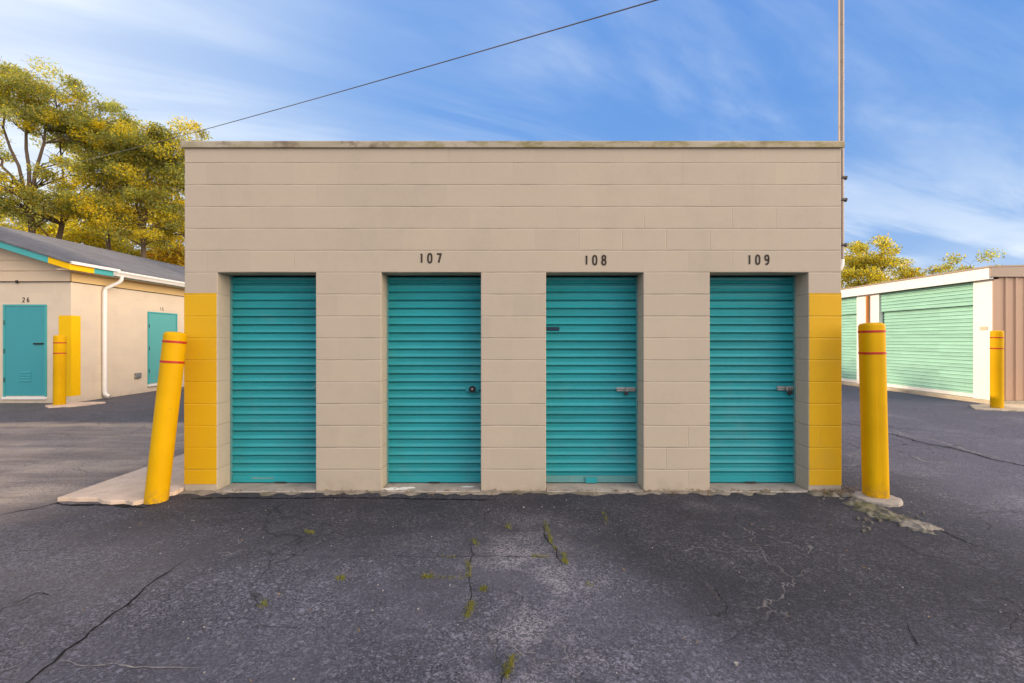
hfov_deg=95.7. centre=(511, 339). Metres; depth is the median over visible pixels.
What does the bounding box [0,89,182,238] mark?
tall tree
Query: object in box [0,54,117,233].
tall tree
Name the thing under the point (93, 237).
understorey tree
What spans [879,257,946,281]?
tree
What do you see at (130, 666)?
pavement crack
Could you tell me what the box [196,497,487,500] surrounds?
pavement crack
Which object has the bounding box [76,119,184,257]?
tall tree
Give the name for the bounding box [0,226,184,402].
gabled building
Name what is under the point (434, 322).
roller door
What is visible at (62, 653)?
pavement crack
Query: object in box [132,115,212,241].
tall tree
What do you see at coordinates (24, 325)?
door
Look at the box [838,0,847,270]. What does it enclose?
service mast
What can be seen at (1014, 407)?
bollard pad
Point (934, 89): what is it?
sky
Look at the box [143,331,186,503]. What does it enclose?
bollard
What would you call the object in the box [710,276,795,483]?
roller door
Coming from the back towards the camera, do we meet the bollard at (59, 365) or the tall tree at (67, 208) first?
the tall tree at (67, 208)
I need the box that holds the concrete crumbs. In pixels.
[823,488,928,531]
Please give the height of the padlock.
0.066 m
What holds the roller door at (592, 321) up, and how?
in the storage building at (359, 316)
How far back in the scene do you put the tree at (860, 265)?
39.34 m
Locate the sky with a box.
[0,0,1023,287]
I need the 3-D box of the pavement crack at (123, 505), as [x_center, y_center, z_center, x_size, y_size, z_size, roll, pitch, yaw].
[-3.466,1.406,3.932,0.815,0.001,0.114,0,0,0]
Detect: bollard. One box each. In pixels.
[53,335,66,404]
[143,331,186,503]
[858,322,889,498]
[990,330,1004,407]
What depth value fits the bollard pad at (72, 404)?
9.85 m
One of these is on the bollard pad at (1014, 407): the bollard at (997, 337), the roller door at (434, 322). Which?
the bollard at (997, 337)
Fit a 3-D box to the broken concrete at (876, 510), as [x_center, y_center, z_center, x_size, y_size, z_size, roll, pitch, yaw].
[2.995,1.402,3.741,0.344,0.055,0.837,0,0,-11]
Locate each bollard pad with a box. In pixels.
[45,402,105,407]
[970,403,1023,411]
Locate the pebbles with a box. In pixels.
[3,497,1019,679]
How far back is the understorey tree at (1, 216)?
30.44 m
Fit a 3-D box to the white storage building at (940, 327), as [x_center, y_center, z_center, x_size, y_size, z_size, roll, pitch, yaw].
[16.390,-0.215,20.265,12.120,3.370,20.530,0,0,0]
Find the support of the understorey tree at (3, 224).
on the ground
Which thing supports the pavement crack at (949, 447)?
on the asphalt
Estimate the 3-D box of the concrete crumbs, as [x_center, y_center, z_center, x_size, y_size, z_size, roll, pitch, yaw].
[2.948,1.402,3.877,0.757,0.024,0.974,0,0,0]
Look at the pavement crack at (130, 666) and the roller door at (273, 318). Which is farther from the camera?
the roller door at (273, 318)
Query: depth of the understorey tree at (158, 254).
28.47 m
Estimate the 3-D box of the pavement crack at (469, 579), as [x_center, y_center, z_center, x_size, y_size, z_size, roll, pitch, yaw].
[-0.256,1.407,2.756,0.049,0.001,1.000,0,0,-3]
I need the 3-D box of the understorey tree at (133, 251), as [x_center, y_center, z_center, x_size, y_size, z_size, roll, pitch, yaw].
[-27.557,-4.324,31.943,6.535,11.770,4.777,0,0,0]
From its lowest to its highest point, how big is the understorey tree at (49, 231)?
11.322 m
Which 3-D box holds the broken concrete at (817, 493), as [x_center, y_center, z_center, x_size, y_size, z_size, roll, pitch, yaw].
[2.911,1.407,4.219,0.451,0.047,0.194,0,0,0]
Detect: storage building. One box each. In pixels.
[180,141,844,495]
[841,265,1023,403]
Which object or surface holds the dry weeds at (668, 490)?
on the asphalt
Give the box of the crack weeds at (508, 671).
[258,511,607,678]
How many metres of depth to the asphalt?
2.76 m
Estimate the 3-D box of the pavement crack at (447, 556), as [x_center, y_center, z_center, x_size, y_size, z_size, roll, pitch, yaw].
[-0.569,1.407,3.012,2.504,0.001,0.031,0,0,1]
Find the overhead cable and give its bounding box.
[22,0,657,174]
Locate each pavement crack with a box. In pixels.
[27,564,178,682]
[62,504,152,507]
[66,660,202,668]
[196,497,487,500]
[243,554,610,557]
[461,547,473,626]
[844,422,1023,465]
[893,430,1001,458]
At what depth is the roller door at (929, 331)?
11.67 m
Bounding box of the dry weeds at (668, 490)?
[333,485,857,496]
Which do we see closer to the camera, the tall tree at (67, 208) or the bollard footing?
the bollard footing
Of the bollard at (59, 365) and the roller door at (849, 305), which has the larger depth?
the roller door at (849, 305)
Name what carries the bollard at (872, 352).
on the bollard footing
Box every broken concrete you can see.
[808,491,851,496]
[839,496,943,534]
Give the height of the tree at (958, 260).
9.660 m
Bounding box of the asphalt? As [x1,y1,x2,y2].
[0,384,1023,682]
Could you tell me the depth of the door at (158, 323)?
12.72 m
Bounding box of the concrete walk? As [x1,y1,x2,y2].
[57,454,184,505]
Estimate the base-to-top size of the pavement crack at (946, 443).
0.001 m
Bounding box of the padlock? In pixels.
[469,386,475,392]
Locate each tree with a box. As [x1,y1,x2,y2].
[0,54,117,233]
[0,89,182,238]
[0,208,26,230]
[0,211,44,234]
[7,194,103,244]
[44,109,162,249]
[50,219,129,253]
[64,201,153,255]
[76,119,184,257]
[125,231,184,266]
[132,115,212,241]
[149,231,184,266]
[841,233,913,288]
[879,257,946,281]
[937,248,1005,272]
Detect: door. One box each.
[1,304,46,398]
[147,312,176,386]
[230,276,315,483]
[387,276,480,483]
[546,276,637,483]
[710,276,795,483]
[842,297,856,382]
[881,282,972,396]
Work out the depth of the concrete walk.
4.25 m
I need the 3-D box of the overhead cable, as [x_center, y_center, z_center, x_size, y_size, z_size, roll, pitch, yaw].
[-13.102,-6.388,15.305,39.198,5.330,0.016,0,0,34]
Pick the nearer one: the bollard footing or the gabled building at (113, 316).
the bollard footing
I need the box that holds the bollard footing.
[851,491,902,506]
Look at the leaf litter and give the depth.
4.24 m
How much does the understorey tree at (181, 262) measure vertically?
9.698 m
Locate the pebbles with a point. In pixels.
(735, 663)
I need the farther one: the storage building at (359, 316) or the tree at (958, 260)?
the tree at (958, 260)
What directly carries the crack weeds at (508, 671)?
on the asphalt
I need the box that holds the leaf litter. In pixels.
[18,486,997,680]

